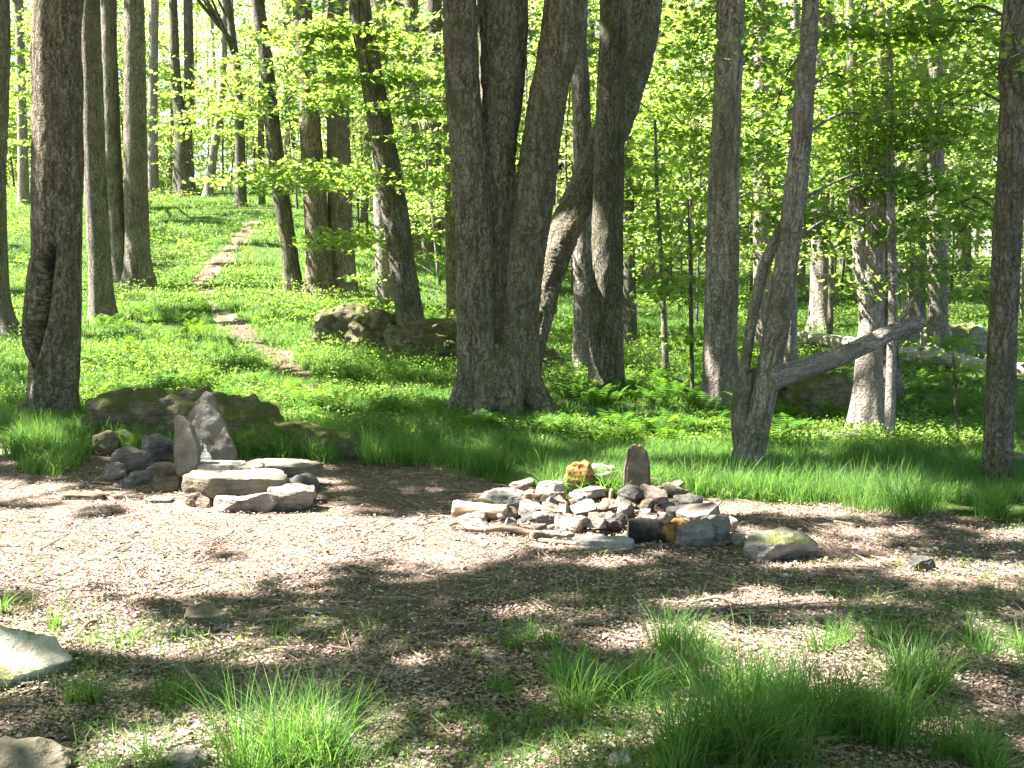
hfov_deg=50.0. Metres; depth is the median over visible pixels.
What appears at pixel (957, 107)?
tree
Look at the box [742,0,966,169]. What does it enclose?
tree
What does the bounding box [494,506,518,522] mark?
stone
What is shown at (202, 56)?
young tree
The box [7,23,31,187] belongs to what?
tree
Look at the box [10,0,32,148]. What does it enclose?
tree
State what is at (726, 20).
tree
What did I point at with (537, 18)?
tree
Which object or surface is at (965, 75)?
tree
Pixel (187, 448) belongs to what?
stone
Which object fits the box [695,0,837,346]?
tree
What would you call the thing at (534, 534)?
stone
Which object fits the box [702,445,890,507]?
grass tuft
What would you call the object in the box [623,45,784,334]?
young tree
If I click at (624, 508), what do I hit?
stone
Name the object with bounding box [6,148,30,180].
young tree
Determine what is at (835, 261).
young tree
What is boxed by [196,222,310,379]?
path
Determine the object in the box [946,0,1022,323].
young tree
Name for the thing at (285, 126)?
tree
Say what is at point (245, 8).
sky
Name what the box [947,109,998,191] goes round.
young tree
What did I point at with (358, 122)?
tree
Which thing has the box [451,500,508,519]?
stone
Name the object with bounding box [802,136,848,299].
young tree
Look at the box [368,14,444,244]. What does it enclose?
young tree
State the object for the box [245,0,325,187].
young tree
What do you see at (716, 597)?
stick
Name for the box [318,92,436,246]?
young tree
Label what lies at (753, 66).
tree
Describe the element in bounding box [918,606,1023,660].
grass tuft
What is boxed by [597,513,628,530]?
stone
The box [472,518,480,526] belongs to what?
stone
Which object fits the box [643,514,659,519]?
stone
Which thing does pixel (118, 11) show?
young tree
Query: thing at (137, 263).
tree
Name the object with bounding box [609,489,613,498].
stone
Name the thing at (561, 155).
tree
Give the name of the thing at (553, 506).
stone
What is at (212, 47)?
young tree
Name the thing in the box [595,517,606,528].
stone
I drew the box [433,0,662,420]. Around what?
tree
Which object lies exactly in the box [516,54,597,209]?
young tree
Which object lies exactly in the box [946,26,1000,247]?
young tree
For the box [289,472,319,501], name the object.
stone
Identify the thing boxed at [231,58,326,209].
young tree
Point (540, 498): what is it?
stone
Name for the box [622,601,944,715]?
grass tuft
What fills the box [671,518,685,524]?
stone
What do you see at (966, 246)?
young tree
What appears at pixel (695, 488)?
grass tuft
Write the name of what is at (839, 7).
tree
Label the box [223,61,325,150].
young tree
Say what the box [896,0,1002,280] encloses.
tree
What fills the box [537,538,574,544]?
stick
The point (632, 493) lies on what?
stone
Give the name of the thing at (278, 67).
young tree
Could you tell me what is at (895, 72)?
tree
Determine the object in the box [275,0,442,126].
tree
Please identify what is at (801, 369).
dead pole
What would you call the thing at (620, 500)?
stone
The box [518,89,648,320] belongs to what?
young tree
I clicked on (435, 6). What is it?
tree
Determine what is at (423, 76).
tree
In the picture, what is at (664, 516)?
stone
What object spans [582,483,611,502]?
stone
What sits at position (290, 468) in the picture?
stone
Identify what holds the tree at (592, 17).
on the ground at (422, 482)
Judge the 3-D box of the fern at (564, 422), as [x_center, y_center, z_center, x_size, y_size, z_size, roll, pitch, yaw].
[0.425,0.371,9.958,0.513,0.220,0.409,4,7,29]
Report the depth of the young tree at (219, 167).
49.84 m
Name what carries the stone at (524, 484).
on the ground at (422, 482)
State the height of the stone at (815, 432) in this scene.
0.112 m
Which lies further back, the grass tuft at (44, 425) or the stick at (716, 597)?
the grass tuft at (44, 425)
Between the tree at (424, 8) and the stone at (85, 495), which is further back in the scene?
the tree at (424, 8)
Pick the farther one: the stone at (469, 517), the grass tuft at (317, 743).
the stone at (469, 517)
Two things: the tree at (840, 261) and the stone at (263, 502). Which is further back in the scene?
the tree at (840, 261)
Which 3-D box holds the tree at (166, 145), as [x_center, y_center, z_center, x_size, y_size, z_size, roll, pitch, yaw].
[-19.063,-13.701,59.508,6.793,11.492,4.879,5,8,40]
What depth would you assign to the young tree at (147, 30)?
41.97 m
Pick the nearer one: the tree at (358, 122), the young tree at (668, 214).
the young tree at (668, 214)
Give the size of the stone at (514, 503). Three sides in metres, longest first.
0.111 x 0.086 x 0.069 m
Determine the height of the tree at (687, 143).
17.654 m
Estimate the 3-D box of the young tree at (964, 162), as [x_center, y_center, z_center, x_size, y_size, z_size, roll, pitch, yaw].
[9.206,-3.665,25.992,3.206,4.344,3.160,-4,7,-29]
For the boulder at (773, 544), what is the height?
0.196 m
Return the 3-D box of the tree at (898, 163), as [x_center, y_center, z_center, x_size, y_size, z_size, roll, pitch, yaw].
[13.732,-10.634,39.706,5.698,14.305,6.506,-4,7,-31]
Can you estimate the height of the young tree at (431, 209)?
5.631 m
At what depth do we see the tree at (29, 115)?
44.86 m
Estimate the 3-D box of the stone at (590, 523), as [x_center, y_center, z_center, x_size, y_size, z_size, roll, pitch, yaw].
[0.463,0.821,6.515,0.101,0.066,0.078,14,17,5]
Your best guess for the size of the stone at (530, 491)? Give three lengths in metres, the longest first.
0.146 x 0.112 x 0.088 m
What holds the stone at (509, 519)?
on the ground at (422, 482)
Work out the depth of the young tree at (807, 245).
28.28 m
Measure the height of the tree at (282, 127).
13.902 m
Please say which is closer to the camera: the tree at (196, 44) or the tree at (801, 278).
the tree at (801, 278)
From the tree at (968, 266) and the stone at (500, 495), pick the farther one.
the tree at (968, 266)
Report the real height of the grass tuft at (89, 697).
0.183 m
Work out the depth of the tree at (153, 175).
37.99 m
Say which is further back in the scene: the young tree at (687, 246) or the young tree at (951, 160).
the young tree at (951, 160)
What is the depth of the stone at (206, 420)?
8.05 m
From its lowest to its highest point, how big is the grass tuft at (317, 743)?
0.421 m
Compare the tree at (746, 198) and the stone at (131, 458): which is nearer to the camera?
the stone at (131, 458)
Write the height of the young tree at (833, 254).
5.983 m
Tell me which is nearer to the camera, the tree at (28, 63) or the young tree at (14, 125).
the tree at (28, 63)
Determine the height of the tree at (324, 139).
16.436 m
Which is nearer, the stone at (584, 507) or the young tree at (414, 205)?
the stone at (584, 507)
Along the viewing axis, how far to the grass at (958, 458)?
8.99 m
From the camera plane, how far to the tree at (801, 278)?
35.42 m
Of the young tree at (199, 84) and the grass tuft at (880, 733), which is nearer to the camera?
the grass tuft at (880, 733)
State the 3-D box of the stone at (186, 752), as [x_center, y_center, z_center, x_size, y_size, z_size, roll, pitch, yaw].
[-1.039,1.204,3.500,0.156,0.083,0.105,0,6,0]
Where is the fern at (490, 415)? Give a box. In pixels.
[455,408,500,432]
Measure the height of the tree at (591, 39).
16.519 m
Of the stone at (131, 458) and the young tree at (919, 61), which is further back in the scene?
the young tree at (919, 61)
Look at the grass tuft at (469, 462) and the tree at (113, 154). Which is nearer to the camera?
the grass tuft at (469, 462)
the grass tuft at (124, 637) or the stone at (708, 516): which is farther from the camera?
the stone at (708, 516)
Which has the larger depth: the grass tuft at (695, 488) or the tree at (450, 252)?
the tree at (450, 252)
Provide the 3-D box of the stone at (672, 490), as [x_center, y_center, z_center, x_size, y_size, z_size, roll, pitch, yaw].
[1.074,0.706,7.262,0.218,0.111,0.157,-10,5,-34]
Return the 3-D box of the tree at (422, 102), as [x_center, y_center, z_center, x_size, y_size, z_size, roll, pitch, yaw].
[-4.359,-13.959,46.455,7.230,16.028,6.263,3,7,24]
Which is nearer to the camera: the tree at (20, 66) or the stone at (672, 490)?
the stone at (672, 490)
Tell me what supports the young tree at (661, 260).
on the ground at (422, 482)
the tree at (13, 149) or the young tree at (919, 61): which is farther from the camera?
the tree at (13, 149)
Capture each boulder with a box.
[0,625,72,688]
[0,736,76,767]
[81,386,360,459]
[312,302,564,370]
[743,526,817,561]
[750,368,852,414]
[898,317,986,357]
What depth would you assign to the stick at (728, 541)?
6.29 m
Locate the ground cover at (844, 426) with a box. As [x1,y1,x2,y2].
[0,184,1023,449]
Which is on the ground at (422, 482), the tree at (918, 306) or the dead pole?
the tree at (918, 306)
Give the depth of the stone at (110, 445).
9.12 m
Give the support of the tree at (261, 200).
on the ground at (422, 482)
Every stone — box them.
[62,491,104,499]
[92,430,120,455]
[103,462,127,479]
[110,446,152,472]
[115,429,141,447]
[124,470,155,486]
[141,433,173,461]
[144,496,172,502]
[146,462,175,475]
[153,474,182,491]
[160,745,210,767]
[173,415,201,475]
[181,468,289,497]
[183,603,228,625]
[184,492,213,507]
[188,391,237,460]
[197,460,245,469]
[200,440,212,461]
[213,492,278,512]
[233,458,324,477]
[252,462,264,468]
[267,483,316,510]
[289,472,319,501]
[457,511,486,525]
[471,498,494,503]
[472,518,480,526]
[478,520,489,526]
[479,488,525,508]
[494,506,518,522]
[497,524,526,533]
[504,517,516,523]
[506,522,518,526]
[507,498,520,508]
[509,478,533,490]
[516,508,538,523]
[519,500,541,513]
[523,489,534,492]
[524,491,563,504]
[529,530,552,540]
[532,510,554,524]
[533,523,546,530]
[535,480,565,505]
[541,501,564,515]
[541,530,574,539]
[544,504,558,509]
[546,494,567,504]
[554,513,589,532]
[555,524,568,530]
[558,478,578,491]
[559,503,569,514]
[565,513,583,527]
[569,492,584,501]
[570,500,596,516]
[574,486,605,498]
[575,536,633,550]
[582,483,611,502]
[585,516,594,527]
[588,512,622,530]
[592,463,615,481]
[594,470,617,482]
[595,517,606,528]
[597,498,615,511]
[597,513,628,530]
[608,747,631,765]
[609,503,617,509]
[616,495,634,513]
[617,483,643,501]
[617,503,631,516]
[623,444,650,486]
[627,513,656,522]
[633,506,653,512]
[638,508,650,517]
[639,499,654,510]
[640,484,668,504]
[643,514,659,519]
[651,477,662,485]
[657,511,670,521]
[661,501,674,510]
[662,484,688,497]
[665,480,684,488]
[665,498,677,511]
[666,503,695,519]
[671,518,685,524]
[673,493,702,503]
[675,518,714,548]
[676,502,719,522]
[701,514,715,518]
[709,514,730,541]
[726,530,744,546]
[729,516,737,531]
[798,429,859,441]
[909,555,934,571]
[1013,451,1023,463]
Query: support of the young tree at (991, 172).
on the ground at (422, 482)
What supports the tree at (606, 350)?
on the ground at (422, 482)
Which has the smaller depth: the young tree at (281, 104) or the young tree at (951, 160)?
the young tree at (951, 160)
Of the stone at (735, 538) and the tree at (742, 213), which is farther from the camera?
the tree at (742, 213)
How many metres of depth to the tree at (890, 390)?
9.61 m
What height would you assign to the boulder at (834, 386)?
0.778 m
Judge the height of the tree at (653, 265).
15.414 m
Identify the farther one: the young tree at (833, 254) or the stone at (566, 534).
the young tree at (833, 254)
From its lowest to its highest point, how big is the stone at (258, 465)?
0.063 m
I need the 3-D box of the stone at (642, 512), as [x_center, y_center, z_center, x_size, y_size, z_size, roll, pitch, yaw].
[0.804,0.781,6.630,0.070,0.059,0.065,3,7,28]
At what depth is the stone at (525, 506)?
6.89 m
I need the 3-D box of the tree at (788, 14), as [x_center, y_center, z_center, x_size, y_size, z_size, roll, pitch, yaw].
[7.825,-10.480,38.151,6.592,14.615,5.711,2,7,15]
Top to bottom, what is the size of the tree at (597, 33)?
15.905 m
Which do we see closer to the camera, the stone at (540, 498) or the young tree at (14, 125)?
the stone at (540, 498)
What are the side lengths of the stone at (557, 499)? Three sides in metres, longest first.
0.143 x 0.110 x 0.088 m
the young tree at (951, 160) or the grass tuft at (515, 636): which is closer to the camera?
the grass tuft at (515, 636)
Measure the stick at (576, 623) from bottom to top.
0.052 m
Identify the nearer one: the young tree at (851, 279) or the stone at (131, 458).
the stone at (131, 458)
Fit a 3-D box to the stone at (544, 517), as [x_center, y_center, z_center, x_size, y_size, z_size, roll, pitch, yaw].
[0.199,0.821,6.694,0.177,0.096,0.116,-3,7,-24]
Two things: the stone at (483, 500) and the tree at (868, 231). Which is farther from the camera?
the tree at (868, 231)
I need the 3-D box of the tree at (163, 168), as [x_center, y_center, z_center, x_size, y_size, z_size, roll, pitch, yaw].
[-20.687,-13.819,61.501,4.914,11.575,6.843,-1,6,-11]
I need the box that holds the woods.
[7,0,1023,255]
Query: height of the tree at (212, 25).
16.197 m
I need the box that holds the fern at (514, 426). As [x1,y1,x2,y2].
[484,411,547,433]
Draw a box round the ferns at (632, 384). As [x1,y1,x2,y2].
[79,292,1019,443]
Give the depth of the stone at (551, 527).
6.55 m
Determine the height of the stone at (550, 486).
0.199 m
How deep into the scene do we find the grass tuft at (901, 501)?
7.02 m
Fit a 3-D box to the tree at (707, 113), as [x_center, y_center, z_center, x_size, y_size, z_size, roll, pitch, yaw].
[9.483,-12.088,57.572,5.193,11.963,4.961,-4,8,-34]
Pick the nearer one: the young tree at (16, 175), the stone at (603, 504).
the stone at (603, 504)
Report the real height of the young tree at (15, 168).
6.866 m
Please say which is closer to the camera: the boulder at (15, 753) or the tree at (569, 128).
the boulder at (15, 753)
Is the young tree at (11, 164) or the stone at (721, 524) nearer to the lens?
the stone at (721, 524)
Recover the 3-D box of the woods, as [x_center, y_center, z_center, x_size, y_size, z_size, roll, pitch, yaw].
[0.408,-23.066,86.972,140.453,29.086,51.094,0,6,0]
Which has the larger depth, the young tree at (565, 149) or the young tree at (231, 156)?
the young tree at (231, 156)
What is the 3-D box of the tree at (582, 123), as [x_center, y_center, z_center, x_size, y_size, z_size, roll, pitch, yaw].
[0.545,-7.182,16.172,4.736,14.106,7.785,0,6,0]
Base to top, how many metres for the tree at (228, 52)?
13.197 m
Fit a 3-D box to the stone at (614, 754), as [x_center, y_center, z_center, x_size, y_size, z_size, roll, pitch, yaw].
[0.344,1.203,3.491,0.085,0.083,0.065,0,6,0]
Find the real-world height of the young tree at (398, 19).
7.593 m
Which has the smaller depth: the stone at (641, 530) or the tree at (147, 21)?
the stone at (641, 530)
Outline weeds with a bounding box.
[91,509,1023,767]
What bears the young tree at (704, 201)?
on the ground at (422, 482)
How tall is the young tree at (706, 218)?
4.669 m
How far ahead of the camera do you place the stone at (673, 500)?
7.02 m
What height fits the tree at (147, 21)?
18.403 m
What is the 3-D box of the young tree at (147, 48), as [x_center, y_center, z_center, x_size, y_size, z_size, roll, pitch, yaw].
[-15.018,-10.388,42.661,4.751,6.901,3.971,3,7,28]
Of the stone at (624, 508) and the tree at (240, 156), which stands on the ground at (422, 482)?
the tree at (240, 156)
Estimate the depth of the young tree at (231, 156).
46.28 m
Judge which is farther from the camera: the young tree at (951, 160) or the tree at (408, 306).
the young tree at (951, 160)
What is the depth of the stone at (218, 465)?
7.73 m
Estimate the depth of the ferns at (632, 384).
12.38 m
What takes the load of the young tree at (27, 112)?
on the ground at (422, 482)
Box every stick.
[77,619,98,635]
[86,481,116,503]
[448,518,483,531]
[484,525,557,534]
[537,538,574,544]
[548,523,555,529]
[560,617,638,626]
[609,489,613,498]
[701,595,768,611]
[710,537,746,545]
[903,543,924,555]
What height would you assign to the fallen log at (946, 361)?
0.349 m
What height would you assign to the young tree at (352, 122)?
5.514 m
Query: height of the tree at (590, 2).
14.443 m
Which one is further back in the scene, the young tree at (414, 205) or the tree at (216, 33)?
the tree at (216, 33)
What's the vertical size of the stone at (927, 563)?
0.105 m
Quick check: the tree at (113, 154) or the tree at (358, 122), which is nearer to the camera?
the tree at (113, 154)
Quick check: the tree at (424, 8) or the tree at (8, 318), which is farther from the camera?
the tree at (424, 8)
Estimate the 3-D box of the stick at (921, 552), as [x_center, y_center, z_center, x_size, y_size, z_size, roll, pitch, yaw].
[2.228,0.917,6.075,0.033,0.033,0.278,0,3,-2]
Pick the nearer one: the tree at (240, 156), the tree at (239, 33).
the tree at (240, 156)
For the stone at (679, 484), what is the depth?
7.49 m
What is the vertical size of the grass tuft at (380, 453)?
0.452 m
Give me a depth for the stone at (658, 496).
6.92 m
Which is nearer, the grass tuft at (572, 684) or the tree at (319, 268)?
the grass tuft at (572, 684)
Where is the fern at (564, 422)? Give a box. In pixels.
[534,413,583,436]
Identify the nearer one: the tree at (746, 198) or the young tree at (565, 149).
the young tree at (565, 149)
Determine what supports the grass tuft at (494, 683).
on the ground at (422, 482)
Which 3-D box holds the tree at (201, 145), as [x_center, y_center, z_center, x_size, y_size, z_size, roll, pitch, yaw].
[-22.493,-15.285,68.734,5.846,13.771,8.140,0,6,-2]
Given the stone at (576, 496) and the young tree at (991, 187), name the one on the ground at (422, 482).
the young tree at (991, 187)
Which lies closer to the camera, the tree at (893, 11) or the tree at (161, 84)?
the tree at (893, 11)
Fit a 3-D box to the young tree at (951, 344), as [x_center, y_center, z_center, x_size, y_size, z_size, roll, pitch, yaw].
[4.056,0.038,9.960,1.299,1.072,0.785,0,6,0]
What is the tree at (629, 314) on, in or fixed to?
on the ground at (422, 482)
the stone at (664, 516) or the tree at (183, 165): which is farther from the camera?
the tree at (183, 165)
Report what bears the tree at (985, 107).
on the ground at (422, 482)
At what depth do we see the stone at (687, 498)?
6.89 m
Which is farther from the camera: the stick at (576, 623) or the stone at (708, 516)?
the stone at (708, 516)
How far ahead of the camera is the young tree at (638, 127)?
26.59 m
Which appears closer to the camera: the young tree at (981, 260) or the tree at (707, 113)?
the young tree at (981, 260)
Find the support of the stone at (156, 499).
on the ground at (422, 482)
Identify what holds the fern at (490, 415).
on the ground at (422, 482)
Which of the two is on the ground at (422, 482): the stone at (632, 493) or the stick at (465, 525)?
the stick at (465, 525)
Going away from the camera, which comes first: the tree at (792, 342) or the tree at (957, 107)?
the tree at (792, 342)
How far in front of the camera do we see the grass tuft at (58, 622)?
4.79 m
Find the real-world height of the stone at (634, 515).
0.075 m
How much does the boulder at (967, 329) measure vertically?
0.924 m
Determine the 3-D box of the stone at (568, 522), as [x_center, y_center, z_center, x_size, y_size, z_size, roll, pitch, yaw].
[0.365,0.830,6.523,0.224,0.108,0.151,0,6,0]
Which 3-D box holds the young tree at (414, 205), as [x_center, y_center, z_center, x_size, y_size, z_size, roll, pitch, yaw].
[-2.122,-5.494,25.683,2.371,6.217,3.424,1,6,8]
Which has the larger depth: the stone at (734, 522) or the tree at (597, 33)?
the tree at (597, 33)
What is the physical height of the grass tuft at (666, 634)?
0.262 m
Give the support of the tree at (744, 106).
on the ground at (422, 482)
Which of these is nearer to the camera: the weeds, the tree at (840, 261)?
the weeds
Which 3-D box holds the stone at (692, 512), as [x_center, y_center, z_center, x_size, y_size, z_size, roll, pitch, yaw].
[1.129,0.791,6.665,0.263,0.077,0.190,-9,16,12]
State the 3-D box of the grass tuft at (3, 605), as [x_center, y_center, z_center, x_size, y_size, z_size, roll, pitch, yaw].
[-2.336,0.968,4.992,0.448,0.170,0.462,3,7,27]
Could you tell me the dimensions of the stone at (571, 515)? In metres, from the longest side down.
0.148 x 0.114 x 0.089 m
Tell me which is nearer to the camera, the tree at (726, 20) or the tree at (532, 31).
the tree at (726, 20)
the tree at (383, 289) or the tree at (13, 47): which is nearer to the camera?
the tree at (383, 289)
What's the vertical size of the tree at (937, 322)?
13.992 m
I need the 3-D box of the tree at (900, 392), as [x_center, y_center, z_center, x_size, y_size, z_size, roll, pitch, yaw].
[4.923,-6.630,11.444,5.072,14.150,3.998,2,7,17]
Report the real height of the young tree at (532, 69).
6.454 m
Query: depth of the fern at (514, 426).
9.85 m
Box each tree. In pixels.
[0,0,21,339]
[6,73,30,187]
[6,83,31,188]
[6,108,30,170]
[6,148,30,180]
[7,0,124,289]
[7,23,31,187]
[7,68,31,174]
[7,68,31,181]
[8,3,163,153]
[8,14,30,157]
[9,0,31,206]
[9,24,31,122]
[9,25,148,115]
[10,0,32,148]
[16,0,83,418]
[82,0,119,321]
[117,0,169,143]
[117,0,196,166]
[117,0,198,166]
[117,1,215,146]
[117,1,221,189]
[117,6,147,124]
[117,10,196,188]
[117,10,229,188]
[117,42,173,190]
[117,44,170,158]
[118,43,162,176]
[119,0,158,290]
[119,31,202,181]
[119,76,169,178]
[120,24,229,190]
[121,106,172,182]
[146,8,216,179]
[146,25,218,157]
[147,0,227,195]
[148,0,159,192]
[158,63,217,188]
[159,2,257,190]
[159,17,244,179]
[164,0,443,295]
[165,120,249,189]
[166,0,277,190]
[173,0,282,206]
[179,0,349,190]
[181,0,443,291]
[192,72,256,189]
[194,0,451,307]
[194,86,279,188]
[196,0,293,188]
[198,38,282,187]
[199,143,252,191]
[201,0,227,196]
[202,27,283,190]
[206,1,355,153]
[206,71,300,175]
[211,8,368,159]
[219,0,299,184]
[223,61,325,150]
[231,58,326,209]
[232,0,363,162]
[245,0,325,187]
[249,61,324,152]
[258,0,265,205]
[267,0,390,188]
[273,10,423,221]
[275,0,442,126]
[276,30,403,164]
[279,0,425,139]
[279,47,388,157]
[280,60,402,227]
[312,0,423,193]
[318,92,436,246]
[324,0,444,191]
[345,0,452,323]
[346,0,445,294]
[350,1,424,149]
[350,15,403,146]
[351,0,442,155]
[360,52,519,285]
[366,8,444,272]
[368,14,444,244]
[370,0,394,310]
[388,0,596,172]
[394,50,536,175]
[400,43,478,236]
[401,1,478,201]
[422,0,597,265]
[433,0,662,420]
[442,2,456,319]
[478,8,588,186]
[478,36,707,289]
[479,8,599,166]
[479,66,570,147]
[516,0,599,176]
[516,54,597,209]
[517,34,598,273]
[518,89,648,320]
[521,40,598,295]
[523,0,693,211]
[523,92,709,277]
[534,0,639,182]
[536,0,597,372]
[536,14,635,207]
[559,144,660,268]
[564,97,697,229]
[587,0,705,395]
[588,0,704,185]
[595,8,744,275]
[623,0,845,410]
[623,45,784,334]
[623,120,740,373]
[623,126,637,344]
[626,200,744,393]
[633,0,713,284]
[634,1,800,295]
[634,121,707,296]
[635,47,752,302]
[636,37,710,264]
[636,72,752,272]
[637,0,772,325]
[642,0,786,213]
[666,0,801,281]
[668,0,843,298]
[674,1,786,179]
[675,0,998,467]
[678,46,713,262]
[679,122,783,244]
[679,126,785,270]
[684,150,747,256]
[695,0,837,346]
[713,0,787,265]
[739,87,926,247]
[741,9,924,333]
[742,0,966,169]
[745,0,865,289]
[750,0,990,436]
[758,0,957,332]
[771,0,908,311]
[774,150,848,261]
[780,0,991,217]
[783,0,799,363]
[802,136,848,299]
[808,4,872,270]
[808,121,909,300]
[814,0,972,279]
[827,0,1023,482]
[834,0,860,268]
[834,3,909,274]
[835,27,998,218]
[840,0,994,223]
[840,23,975,210]
[841,48,998,289]
[843,142,972,271]
[861,55,965,315]
[883,232,905,410]
[884,2,897,441]
[893,44,998,163]
[894,0,994,272]
[895,0,998,348]
[895,134,990,301]
[895,134,1023,262]
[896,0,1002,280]
[897,328,1023,438]
[908,0,928,319]
[945,135,997,290]
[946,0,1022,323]
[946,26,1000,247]
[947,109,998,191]
[947,110,1023,283]
[953,106,1023,261]
[955,20,997,193]
[960,0,999,222]
[963,0,972,276]
[965,91,1023,265]
[974,108,995,256]
[975,18,999,107]
[977,15,1000,53]
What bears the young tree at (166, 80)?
on the ground at (422, 482)
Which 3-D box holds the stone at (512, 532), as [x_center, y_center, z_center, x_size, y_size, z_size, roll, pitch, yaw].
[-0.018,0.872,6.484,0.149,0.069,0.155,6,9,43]
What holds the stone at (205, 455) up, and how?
on the ground at (422, 482)
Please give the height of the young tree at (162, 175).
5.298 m
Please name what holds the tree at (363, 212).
on the ground at (422, 482)
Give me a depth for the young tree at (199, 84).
50.30 m
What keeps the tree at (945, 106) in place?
on the ground at (422, 482)
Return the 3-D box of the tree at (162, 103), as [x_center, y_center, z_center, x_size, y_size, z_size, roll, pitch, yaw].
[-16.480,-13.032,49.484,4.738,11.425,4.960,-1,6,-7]
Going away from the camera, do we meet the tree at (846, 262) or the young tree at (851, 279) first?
the young tree at (851, 279)
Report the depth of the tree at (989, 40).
57.08 m
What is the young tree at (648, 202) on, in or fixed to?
on the ground at (422, 482)
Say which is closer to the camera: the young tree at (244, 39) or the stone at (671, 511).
the stone at (671, 511)
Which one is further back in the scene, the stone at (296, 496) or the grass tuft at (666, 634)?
the stone at (296, 496)
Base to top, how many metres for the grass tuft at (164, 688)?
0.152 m
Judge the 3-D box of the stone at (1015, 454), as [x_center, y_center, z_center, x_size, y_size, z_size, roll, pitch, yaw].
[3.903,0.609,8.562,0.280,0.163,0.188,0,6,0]
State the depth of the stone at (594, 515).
6.52 m
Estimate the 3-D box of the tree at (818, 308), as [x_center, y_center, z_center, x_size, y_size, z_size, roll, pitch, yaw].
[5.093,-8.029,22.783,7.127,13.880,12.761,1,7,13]
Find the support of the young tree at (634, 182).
on the ground at (422, 482)
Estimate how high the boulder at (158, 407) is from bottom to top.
0.769 m
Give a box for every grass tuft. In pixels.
[0,406,121,458]
[0,585,33,614]
[9,627,538,767]
[11,658,162,708]
[36,599,85,633]
[70,729,204,767]
[74,615,161,647]
[127,657,252,712]
[304,415,488,468]
[398,623,710,722]
[410,431,607,480]
[480,658,529,699]
[485,622,1012,767]
[490,608,601,651]
[554,622,769,703]
[587,591,786,667]
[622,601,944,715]
[642,617,1023,766]
[649,446,834,501]
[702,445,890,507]
[765,447,999,518]
[782,603,952,654]
[792,615,1020,699]
[831,671,1023,767]
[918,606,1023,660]
[931,477,1023,520]
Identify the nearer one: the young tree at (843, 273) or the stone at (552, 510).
the stone at (552, 510)
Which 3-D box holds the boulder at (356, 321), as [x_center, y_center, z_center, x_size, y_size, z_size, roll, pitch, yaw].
[-1.172,-0.588,16.067,4.176,1.163,1.224,3,7,25]
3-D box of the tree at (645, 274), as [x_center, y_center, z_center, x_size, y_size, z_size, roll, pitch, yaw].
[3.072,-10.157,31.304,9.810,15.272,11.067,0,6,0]
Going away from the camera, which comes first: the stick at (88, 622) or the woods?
the stick at (88, 622)
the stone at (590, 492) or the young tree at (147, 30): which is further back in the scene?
the young tree at (147, 30)
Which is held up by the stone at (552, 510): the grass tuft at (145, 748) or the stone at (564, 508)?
the stone at (564, 508)
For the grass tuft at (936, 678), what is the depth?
4.12 m
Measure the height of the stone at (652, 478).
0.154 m
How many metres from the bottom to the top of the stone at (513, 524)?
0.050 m
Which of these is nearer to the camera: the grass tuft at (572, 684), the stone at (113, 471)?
the grass tuft at (572, 684)
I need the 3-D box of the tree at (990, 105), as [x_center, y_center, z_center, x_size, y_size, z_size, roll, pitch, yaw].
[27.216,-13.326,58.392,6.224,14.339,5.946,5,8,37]
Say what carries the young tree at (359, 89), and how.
on the ground at (422, 482)
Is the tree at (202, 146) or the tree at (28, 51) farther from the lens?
the tree at (202, 146)
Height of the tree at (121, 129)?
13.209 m
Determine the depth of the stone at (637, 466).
7.26 m
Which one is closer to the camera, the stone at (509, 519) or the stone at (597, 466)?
the stone at (509, 519)
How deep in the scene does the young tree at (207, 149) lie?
45.77 m
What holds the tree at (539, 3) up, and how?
on the ground at (422, 482)
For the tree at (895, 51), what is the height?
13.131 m
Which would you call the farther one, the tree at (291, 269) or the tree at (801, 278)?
the tree at (801, 278)
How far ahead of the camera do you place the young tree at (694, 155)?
26.34 m
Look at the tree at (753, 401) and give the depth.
9.01 m
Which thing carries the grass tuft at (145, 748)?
on the ground at (422, 482)
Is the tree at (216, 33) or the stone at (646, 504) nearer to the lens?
the stone at (646, 504)
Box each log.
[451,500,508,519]
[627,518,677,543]
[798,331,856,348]
[899,346,1023,377]
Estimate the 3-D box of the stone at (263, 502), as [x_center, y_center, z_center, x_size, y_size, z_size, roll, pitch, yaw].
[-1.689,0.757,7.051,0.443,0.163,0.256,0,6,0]
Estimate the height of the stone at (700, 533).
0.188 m
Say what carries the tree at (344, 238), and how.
on the ground at (422, 482)
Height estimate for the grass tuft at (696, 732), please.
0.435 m
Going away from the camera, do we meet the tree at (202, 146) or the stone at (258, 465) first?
the stone at (258, 465)
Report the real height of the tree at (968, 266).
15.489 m
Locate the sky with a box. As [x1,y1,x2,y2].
[11,0,1023,256]
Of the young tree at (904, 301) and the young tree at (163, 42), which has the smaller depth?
the young tree at (904, 301)
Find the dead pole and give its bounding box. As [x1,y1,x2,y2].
[769,296,922,389]
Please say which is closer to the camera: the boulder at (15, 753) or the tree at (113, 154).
the boulder at (15, 753)
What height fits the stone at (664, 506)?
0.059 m
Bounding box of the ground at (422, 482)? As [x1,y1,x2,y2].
[0,190,1023,767]
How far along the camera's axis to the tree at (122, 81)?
65.54 m
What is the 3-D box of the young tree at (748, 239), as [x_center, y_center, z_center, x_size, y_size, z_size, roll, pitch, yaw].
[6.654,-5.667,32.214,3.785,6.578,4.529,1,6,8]
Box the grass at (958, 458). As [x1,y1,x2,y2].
[0,188,1023,767]

